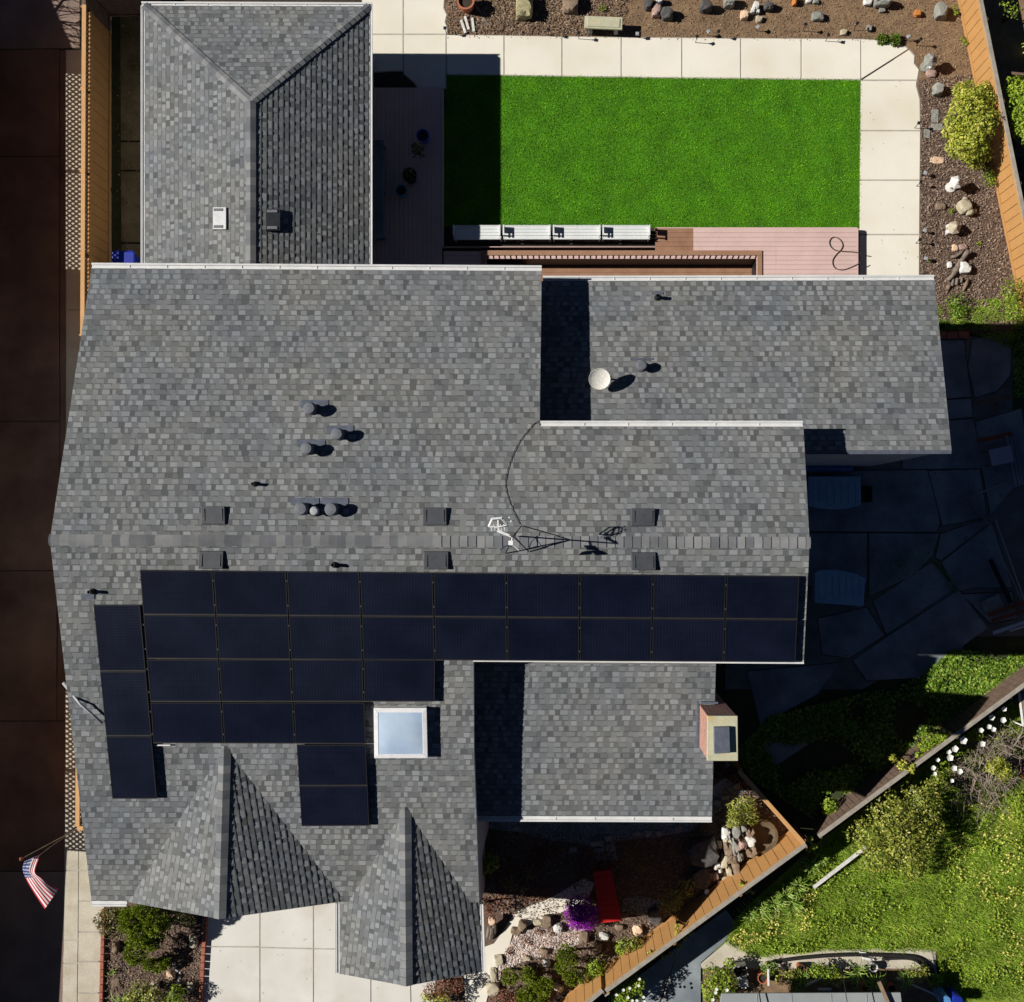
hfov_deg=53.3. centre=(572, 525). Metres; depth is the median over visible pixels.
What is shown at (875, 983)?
spider plant
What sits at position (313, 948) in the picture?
paving joint
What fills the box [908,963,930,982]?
bed plant
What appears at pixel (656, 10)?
rock
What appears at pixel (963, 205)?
rock
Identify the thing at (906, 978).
spider plant
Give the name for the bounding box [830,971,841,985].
plant pot
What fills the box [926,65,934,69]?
rock
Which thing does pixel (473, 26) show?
stake
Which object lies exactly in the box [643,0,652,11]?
rock
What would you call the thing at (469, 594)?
solar panel
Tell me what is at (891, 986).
plant pot
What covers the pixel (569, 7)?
rock
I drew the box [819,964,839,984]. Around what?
bed plant
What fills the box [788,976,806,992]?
bed plant
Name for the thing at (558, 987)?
rock
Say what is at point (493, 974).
rock
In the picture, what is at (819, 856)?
daylily
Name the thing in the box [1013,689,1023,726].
garden table
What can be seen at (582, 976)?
side shrub
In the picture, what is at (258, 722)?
solar panel
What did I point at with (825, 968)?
paving joint
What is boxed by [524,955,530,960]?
rock
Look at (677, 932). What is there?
ivy
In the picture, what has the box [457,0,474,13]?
terracotta pot
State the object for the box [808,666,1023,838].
weathered fence
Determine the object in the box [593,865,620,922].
garden bridge
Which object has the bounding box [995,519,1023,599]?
metal pipe
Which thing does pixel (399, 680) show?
solar panel
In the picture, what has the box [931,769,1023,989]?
weed flowers
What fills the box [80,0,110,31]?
side fence
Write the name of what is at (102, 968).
brick edging
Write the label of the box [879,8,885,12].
rock
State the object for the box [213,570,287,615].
solar panel
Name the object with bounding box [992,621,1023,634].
plank
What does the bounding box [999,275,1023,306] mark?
creeper
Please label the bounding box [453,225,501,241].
white bench
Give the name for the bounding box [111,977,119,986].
rock
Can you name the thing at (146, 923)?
pine shrub
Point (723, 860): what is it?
rock
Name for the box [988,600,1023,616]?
plank
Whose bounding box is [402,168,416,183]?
plant tub
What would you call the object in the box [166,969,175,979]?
rock
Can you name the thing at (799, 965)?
plant pot
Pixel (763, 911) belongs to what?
daylily
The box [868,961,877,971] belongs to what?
plant pot
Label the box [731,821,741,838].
rock
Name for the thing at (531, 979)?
pine clump
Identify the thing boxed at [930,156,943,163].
rock
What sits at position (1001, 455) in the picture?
pale board
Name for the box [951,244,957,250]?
rock
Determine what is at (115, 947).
rock
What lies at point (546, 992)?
pine clump
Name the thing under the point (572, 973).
pine clump
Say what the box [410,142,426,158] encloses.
potted plant
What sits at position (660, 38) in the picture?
leaf litter
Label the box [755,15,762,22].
rock
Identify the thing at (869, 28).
rock
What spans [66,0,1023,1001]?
ground
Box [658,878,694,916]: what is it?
shade shrub
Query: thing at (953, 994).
barrel
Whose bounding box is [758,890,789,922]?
daylily
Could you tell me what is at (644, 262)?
deck border
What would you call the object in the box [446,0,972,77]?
bark chips
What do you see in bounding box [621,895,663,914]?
shaded gravel
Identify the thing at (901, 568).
crack grass
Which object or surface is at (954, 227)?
rock
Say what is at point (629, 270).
brown walkway
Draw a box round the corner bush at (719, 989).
[701,957,737,1001]
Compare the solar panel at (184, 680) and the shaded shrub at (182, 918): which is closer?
the solar panel at (184, 680)
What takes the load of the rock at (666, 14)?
on the garden bed at (1007, 38)
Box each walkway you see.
[63,51,103,1001]
[542,266,751,280]
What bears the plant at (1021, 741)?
on the rough grass at (975, 938)
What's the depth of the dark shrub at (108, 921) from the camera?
29.67 m
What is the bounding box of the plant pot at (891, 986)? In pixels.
[886,981,896,991]
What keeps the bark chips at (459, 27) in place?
on the garden bed at (1007, 38)
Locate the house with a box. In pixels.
[48,263,951,985]
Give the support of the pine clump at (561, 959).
on the side bed at (502, 920)
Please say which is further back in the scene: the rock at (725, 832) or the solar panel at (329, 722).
the rock at (725, 832)
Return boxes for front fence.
[558,968,604,1001]
[604,830,807,992]
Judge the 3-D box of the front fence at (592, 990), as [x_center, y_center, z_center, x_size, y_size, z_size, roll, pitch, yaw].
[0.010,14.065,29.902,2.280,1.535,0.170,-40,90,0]
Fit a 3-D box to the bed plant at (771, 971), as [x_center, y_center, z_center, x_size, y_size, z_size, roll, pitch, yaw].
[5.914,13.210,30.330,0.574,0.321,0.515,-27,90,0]
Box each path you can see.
[363,0,919,274]
[465,879,593,1001]
[489,778,746,843]
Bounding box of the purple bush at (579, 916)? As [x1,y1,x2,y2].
[563,893,599,930]
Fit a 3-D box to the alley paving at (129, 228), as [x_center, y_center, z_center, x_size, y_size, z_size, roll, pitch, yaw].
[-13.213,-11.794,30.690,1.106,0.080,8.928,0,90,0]
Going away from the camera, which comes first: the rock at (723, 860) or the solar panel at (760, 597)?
the solar panel at (760, 597)
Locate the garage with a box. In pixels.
[141,1,373,263]
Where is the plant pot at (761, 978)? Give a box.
[757,970,766,983]
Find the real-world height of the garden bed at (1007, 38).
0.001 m
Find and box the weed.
[729,711,1023,992]
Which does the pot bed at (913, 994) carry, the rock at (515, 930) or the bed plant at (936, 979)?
the bed plant at (936, 979)
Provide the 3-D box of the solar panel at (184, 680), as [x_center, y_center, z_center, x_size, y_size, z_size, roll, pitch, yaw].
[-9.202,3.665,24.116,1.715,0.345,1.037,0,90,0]
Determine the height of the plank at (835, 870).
0.040 m
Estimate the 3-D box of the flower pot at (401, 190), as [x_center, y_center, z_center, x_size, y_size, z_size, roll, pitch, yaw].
[-5.068,-9.913,30.220,0.379,0.360,0.375,0,90,0]
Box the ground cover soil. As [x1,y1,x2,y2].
[725,636,1023,834]
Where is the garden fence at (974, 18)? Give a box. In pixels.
[958,0,1023,325]
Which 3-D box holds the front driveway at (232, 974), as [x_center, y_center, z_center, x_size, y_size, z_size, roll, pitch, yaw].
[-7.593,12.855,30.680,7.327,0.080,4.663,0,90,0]
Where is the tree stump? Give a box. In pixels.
[486,916,496,939]
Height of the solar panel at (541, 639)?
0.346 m
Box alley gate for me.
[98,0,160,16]
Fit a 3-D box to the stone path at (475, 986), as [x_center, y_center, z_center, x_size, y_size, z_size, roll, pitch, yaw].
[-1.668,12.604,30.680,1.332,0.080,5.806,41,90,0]
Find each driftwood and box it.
[946,249,969,280]
[951,249,964,257]
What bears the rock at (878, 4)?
on the garden bed at (1007, 38)
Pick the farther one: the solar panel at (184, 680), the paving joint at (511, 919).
the paving joint at (511, 919)
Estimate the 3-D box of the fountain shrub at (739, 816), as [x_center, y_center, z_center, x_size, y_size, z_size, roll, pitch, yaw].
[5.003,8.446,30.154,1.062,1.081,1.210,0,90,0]
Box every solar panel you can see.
[93,604,145,670]
[100,671,151,735]
[106,736,157,798]
[139,570,215,614]
[143,615,218,658]
[146,659,220,701]
[150,702,223,742]
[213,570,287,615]
[216,615,290,659]
[218,659,291,701]
[221,702,294,743]
[286,571,360,615]
[288,616,362,659]
[291,659,363,701]
[293,702,365,743]
[296,744,367,785]
[299,786,368,825]
[359,572,433,616]
[361,616,434,659]
[363,660,434,701]
[433,572,505,616]
[434,617,506,660]
[506,573,578,617]
[506,617,578,660]
[579,574,652,617]
[579,618,651,661]
[651,618,724,661]
[652,574,725,618]
[723,619,796,661]
[725,575,798,618]
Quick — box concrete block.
[980,594,1003,614]
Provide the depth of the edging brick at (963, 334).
30.59 m
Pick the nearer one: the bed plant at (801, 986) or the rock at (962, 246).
the bed plant at (801, 986)
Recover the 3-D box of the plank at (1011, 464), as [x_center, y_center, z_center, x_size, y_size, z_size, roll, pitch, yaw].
[13.099,-1.928,30.370,0.085,0.040,1.585,-11,90,0]
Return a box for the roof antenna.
[488,517,528,553]
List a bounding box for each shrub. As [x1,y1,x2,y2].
[93,907,122,938]
[115,904,170,965]
[123,979,166,1001]
[139,955,170,973]
[158,910,195,929]
[163,984,186,1001]
[420,990,451,1001]
[422,977,464,999]
[489,986,517,1001]
[577,968,592,985]
[584,955,604,978]
[614,935,631,956]
[627,934,642,951]
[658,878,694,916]
[725,794,759,828]
[845,773,947,881]
[941,79,1000,170]
[985,756,1014,783]
[1007,789,1023,829]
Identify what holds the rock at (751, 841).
on the side bed at (502, 920)
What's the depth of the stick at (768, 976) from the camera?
30.15 m
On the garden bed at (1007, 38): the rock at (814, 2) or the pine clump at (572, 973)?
the rock at (814, 2)
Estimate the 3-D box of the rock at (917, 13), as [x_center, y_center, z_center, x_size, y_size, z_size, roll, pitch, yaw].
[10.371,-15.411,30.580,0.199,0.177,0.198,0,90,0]
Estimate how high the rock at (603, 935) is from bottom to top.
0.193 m
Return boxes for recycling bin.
[112,251,140,262]
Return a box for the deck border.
[481,250,761,274]
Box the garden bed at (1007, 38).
[445,0,1023,131]
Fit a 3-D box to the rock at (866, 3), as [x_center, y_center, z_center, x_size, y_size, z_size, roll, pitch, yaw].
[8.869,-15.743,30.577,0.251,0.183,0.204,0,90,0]
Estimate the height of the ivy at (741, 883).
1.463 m
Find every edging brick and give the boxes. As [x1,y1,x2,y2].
[940,331,945,337]
[946,332,957,338]
[958,331,968,338]
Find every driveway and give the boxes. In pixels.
[0,49,64,870]
[202,902,434,1001]
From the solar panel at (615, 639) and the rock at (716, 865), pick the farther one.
the rock at (716, 865)
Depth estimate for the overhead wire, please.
28.10 m
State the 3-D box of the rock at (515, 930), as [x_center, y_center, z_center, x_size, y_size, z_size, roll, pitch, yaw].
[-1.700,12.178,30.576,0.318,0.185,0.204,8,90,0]
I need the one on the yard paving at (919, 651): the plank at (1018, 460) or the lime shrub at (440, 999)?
the plank at (1018, 460)
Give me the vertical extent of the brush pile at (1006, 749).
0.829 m
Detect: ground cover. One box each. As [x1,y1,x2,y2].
[738,649,1023,818]
[948,660,1023,698]
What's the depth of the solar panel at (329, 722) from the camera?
24.29 m
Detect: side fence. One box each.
[74,771,82,826]
[79,5,111,335]
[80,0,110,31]
[731,761,805,844]
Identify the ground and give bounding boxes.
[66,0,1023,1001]
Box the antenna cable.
[505,421,537,523]
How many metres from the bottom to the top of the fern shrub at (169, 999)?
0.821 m
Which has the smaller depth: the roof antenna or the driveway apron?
the roof antenna
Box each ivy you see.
[647,949,671,959]
[674,920,693,948]
[739,879,755,893]
[800,831,817,852]
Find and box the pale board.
[982,445,1013,466]
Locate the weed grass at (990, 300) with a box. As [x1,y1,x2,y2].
[937,295,1023,331]
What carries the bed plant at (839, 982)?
in the plant pot at (835, 979)
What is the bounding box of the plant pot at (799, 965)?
[796,962,804,971]
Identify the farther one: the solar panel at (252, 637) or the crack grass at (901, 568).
the crack grass at (901, 568)
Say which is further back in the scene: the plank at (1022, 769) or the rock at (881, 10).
the rock at (881, 10)
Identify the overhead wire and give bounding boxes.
[838,958,846,999]
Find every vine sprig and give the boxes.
[820,796,838,816]
[887,754,915,776]
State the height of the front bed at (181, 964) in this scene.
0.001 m
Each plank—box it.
[813,847,864,888]
[959,482,1008,500]
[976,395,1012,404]
[977,432,1011,442]
[988,558,1012,603]
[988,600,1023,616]
[991,609,1023,621]
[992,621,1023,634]
[1005,435,1017,487]
[1009,437,1020,485]
[1012,436,1023,484]
[1016,758,1023,779]
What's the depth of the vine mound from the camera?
29.51 m
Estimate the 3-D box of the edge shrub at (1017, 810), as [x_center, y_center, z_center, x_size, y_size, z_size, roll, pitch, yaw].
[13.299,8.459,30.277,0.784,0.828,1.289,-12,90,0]
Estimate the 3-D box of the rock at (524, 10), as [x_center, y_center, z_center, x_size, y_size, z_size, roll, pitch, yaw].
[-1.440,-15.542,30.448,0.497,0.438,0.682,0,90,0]
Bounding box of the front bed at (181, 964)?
[98,901,201,1001]
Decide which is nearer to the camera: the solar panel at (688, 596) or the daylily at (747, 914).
the solar panel at (688, 596)
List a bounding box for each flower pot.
[395,184,407,198]
[416,129,428,143]
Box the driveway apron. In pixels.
[0,0,79,1001]
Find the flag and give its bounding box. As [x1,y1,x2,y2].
[19,829,76,908]
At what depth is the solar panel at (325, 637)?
23.83 m
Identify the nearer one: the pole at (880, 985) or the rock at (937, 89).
the pole at (880, 985)
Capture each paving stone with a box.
[924,128,929,138]
[931,109,937,122]
[931,124,942,130]
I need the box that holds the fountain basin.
[743,818,778,853]
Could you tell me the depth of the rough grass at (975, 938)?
30.65 m
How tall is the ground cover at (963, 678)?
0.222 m
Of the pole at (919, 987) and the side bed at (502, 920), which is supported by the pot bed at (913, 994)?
the pole at (919, 987)
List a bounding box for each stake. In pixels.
[460,20,466,33]
[464,16,469,30]
[471,18,474,31]
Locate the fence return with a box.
[77,825,82,831]
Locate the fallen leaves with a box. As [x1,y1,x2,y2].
[484,840,618,910]
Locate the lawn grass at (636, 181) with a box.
[444,73,861,227]
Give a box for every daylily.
[736,902,759,926]
[744,897,776,926]
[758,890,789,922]
[768,877,801,908]
[781,893,806,915]
[783,871,809,897]
[799,854,820,875]
[810,847,829,868]
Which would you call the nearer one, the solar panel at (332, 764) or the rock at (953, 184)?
the solar panel at (332, 764)
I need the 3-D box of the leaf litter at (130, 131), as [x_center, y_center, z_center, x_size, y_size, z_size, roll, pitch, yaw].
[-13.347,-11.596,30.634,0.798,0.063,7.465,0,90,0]
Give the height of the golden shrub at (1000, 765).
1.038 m
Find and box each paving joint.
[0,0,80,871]
[121,140,140,243]
[201,906,435,1001]
[464,878,594,1001]
[611,909,734,1001]
[700,940,936,974]
[746,335,1023,688]
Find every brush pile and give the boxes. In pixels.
[933,716,1023,834]
[961,713,1023,791]
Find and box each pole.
[877,981,889,1001]
[896,977,934,994]
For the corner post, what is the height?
1.380 m
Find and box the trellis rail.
[1001,71,1023,75]
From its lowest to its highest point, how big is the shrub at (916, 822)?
1.873 m
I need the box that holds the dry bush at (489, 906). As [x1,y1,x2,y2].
[482,896,495,920]
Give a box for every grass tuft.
[876,32,887,44]
[888,33,901,46]
[939,320,947,330]
[963,319,972,327]
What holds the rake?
on the bark chips at (759, 23)
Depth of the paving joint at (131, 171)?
30.66 m
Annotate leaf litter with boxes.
[117,17,140,253]
[448,35,869,41]
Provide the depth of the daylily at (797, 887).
30.35 m
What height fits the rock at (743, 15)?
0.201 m
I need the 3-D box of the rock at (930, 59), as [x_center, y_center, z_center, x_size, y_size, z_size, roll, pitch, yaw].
[10.622,-13.823,30.325,0.386,0.690,0.386,-34,90,0]
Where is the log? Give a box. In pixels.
[962,279,968,290]
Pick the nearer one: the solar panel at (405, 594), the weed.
the solar panel at (405, 594)
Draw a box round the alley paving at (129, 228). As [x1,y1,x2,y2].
[120,17,140,258]
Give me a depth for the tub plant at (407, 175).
29.85 m
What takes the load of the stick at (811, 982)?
on the bed plant at (801, 986)
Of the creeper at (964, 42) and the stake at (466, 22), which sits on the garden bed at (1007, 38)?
the stake at (466, 22)
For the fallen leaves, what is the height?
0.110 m
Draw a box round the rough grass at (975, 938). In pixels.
[715,698,1023,1001]
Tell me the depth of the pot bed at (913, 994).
30.66 m
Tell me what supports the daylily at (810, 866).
on the rough grass at (975, 938)
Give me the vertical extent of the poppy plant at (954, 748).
1.032 m
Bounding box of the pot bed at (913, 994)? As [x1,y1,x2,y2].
[703,969,937,1001]
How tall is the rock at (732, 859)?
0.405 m
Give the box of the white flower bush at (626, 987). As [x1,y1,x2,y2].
[608,975,645,1001]
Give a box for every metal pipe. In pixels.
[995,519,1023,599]
[997,548,1021,598]
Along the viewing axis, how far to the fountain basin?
30.49 m
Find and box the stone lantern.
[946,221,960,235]
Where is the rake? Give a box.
[474,2,488,25]
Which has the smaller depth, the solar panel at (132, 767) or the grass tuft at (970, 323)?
the solar panel at (132, 767)
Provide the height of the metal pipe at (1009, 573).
0.178 m
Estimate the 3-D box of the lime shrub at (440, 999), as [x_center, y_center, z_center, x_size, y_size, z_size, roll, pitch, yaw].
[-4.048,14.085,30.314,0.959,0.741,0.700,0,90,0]
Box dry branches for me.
[1013,131,1023,183]
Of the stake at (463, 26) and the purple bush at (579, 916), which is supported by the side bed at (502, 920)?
the purple bush at (579, 916)
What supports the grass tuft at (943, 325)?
on the bark bed at (999, 328)
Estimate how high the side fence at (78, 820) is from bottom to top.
1.655 m
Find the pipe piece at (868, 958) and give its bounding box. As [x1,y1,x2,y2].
[862,957,873,960]
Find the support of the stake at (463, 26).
on the garden bed at (1007, 38)
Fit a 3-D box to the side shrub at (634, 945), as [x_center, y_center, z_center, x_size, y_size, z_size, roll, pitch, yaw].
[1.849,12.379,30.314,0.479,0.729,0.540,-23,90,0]
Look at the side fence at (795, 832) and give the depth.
29.09 m
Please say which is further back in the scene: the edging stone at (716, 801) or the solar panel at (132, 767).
the edging stone at (716, 801)
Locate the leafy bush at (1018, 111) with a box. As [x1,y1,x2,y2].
[1001,74,1023,143]
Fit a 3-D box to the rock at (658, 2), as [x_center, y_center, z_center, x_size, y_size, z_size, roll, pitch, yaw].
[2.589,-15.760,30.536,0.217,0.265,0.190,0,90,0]
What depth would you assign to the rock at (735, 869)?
30.32 m
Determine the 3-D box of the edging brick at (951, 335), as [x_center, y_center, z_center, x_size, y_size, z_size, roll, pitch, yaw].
[11.432,-5.736,30.640,0.325,0.090,0.209,0,90,0]
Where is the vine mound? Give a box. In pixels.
[915,726,948,758]
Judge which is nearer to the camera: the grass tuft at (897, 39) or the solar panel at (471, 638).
the solar panel at (471, 638)
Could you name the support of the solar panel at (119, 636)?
on the house
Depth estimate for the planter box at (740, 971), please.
30.39 m
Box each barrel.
[932,986,950,1001]
[944,986,962,1001]
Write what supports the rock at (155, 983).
on the front bed at (181, 964)
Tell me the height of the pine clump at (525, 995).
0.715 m
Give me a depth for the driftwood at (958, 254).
30.51 m
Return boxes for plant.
[111,990,132,1001]
[403,167,414,180]
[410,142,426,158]
[760,960,780,976]
[775,975,786,984]
[779,967,799,985]
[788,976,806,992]
[794,968,810,987]
[807,960,827,978]
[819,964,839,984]
[828,971,845,987]
[843,953,874,991]
[863,971,886,991]
[892,965,917,994]
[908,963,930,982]
[927,972,943,988]
[930,697,1011,783]
[1014,734,1023,749]
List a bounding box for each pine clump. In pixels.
[499,967,518,985]
[515,983,534,1001]
[518,966,541,986]
[528,977,553,998]
[531,993,549,1001]
[554,943,578,974]
[562,966,582,987]
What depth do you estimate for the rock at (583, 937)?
30.46 m
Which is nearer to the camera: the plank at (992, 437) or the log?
the plank at (992, 437)
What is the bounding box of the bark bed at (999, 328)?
[918,80,1023,331]
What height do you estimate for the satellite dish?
0.576 m
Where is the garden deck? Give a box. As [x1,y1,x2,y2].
[373,88,857,274]
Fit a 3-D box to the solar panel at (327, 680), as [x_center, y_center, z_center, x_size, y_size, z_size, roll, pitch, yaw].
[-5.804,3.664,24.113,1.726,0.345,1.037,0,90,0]
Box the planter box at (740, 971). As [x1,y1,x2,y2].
[730,961,747,977]
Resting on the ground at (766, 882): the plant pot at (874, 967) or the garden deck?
the garden deck
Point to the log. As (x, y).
(965, 284)
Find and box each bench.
[444,226,654,245]
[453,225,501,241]
[503,225,550,241]
[553,225,600,241]
[584,16,622,35]
[602,225,649,241]
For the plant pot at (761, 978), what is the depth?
30.43 m
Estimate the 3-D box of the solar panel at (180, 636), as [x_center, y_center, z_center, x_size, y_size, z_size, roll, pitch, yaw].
[-9.188,2.608,23.880,1.713,0.349,1.068,0,90,0]
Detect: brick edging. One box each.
[99,908,106,1001]
[199,916,207,1001]
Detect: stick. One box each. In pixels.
[767,968,768,985]
[800,977,820,988]
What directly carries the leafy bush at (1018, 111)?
on the garden bed at (1007, 38)
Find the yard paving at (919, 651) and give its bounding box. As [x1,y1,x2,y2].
[747,335,1023,781]
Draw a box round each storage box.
[806,476,860,508]
[812,569,864,605]
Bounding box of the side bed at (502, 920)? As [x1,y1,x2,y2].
[435,778,787,1001]
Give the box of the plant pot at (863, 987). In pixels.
[860,980,871,991]
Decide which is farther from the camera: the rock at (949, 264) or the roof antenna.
the rock at (949, 264)
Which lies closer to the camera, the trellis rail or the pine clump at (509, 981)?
the trellis rail
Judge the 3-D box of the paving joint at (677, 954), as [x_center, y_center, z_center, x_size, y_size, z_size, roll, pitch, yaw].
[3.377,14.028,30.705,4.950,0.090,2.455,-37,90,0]
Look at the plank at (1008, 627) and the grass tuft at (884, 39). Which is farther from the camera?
the grass tuft at (884, 39)
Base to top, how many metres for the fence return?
1.655 m
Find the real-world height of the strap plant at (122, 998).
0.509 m
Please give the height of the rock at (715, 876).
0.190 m
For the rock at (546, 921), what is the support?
on the side bed at (502, 920)
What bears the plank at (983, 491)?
on the yard paving at (919, 651)
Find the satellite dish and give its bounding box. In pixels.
[589,368,609,389]
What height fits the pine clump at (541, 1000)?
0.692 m
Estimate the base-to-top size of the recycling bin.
1.017 m
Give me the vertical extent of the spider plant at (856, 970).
0.400 m
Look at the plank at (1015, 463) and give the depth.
30.39 m
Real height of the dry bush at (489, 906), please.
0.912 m
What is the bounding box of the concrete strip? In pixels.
[701,942,935,973]
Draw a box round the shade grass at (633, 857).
[615,841,652,872]
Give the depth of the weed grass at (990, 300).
30.61 m
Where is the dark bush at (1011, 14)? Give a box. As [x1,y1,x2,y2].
[999,1,1022,22]
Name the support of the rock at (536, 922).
on the side bed at (502, 920)
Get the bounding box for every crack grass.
[865,532,940,604]
[931,561,957,592]
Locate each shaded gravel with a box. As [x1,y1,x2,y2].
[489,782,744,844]
[593,842,617,860]
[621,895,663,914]
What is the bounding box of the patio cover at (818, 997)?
[720,992,901,1001]
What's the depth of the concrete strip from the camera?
30.64 m
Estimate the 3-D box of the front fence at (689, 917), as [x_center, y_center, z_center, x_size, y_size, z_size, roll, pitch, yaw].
[3.832,11.233,29.878,7.105,1.585,0.170,-36,90,0]
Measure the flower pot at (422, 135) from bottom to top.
0.360 m
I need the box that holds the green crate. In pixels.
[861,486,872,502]
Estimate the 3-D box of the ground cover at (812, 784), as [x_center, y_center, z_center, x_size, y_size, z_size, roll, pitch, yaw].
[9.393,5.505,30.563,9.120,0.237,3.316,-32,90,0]
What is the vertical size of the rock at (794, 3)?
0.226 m
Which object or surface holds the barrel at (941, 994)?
on the pot bed at (913, 994)
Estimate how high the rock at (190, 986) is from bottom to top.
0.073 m
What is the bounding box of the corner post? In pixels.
[603,971,609,996]
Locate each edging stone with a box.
[590,841,596,846]
[643,830,650,835]
[656,830,663,835]
[674,825,680,830]
[713,799,720,804]
[721,794,728,799]
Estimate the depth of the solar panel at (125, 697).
24.19 m
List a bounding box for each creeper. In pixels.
[946,292,971,321]
[949,5,958,14]
[960,36,968,45]
[981,165,997,187]
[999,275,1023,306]
[1004,299,1023,327]
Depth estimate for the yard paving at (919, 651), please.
30.65 m
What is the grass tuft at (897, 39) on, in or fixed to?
on the garden bed at (1007, 38)
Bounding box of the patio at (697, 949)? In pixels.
[612,911,733,1001]
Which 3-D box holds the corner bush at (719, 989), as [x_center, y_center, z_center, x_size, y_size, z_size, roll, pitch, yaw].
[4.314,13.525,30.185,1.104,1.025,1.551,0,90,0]
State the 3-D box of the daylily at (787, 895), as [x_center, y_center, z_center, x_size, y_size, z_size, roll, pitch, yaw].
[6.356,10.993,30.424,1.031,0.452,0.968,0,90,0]
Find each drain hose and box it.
[766,953,936,976]
[882,957,933,980]
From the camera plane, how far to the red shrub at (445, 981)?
30.02 m
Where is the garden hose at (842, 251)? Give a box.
[829,237,861,269]
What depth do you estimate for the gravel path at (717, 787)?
30.66 m
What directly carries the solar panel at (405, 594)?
on the house
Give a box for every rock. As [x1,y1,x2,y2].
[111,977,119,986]
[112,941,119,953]
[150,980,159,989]
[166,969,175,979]
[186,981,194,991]
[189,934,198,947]
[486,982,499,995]
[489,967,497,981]
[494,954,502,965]
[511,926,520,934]
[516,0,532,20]
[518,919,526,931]
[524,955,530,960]
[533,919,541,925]
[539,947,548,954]
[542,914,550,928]
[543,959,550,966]
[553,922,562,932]
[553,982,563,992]
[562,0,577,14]
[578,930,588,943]
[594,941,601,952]
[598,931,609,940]
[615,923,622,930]
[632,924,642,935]
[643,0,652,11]
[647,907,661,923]
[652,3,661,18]
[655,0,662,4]
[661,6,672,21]
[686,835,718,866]
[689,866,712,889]
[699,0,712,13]
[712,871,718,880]
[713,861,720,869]
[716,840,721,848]
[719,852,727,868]
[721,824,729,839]
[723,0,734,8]
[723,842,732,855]
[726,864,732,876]
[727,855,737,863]
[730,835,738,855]
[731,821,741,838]
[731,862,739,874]
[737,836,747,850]
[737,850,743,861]
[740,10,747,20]
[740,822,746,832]
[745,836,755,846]
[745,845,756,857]
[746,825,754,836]
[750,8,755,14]
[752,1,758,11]
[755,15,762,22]
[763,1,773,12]
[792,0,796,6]
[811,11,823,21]
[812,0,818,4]
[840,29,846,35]
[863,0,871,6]
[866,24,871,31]
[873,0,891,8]
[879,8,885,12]
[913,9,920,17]
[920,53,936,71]
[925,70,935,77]
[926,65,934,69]
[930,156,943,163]
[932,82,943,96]
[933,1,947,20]
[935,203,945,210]
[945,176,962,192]
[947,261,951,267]
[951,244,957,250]
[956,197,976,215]
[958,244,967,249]
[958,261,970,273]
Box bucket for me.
[738,977,748,988]
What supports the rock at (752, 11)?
on the garden bed at (1007, 38)
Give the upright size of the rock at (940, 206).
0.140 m
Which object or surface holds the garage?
on the ground at (766, 882)
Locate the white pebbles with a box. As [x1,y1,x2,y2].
[497,921,593,983]
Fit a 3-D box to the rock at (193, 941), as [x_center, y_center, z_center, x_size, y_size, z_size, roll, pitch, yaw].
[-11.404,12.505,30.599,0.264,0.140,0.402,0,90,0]
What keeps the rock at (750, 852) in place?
on the side bed at (502, 920)
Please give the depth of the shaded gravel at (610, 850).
30.64 m
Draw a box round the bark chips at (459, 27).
[446,0,630,36]
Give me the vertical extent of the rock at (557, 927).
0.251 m
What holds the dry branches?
on the ground at (766, 882)
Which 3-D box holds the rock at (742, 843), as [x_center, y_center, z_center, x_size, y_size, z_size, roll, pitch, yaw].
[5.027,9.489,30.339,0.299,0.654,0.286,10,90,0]
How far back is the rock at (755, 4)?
30.41 m
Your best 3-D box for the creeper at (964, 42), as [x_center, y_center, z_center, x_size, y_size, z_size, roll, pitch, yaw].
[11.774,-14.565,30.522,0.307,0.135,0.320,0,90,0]
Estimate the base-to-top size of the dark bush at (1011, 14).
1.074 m

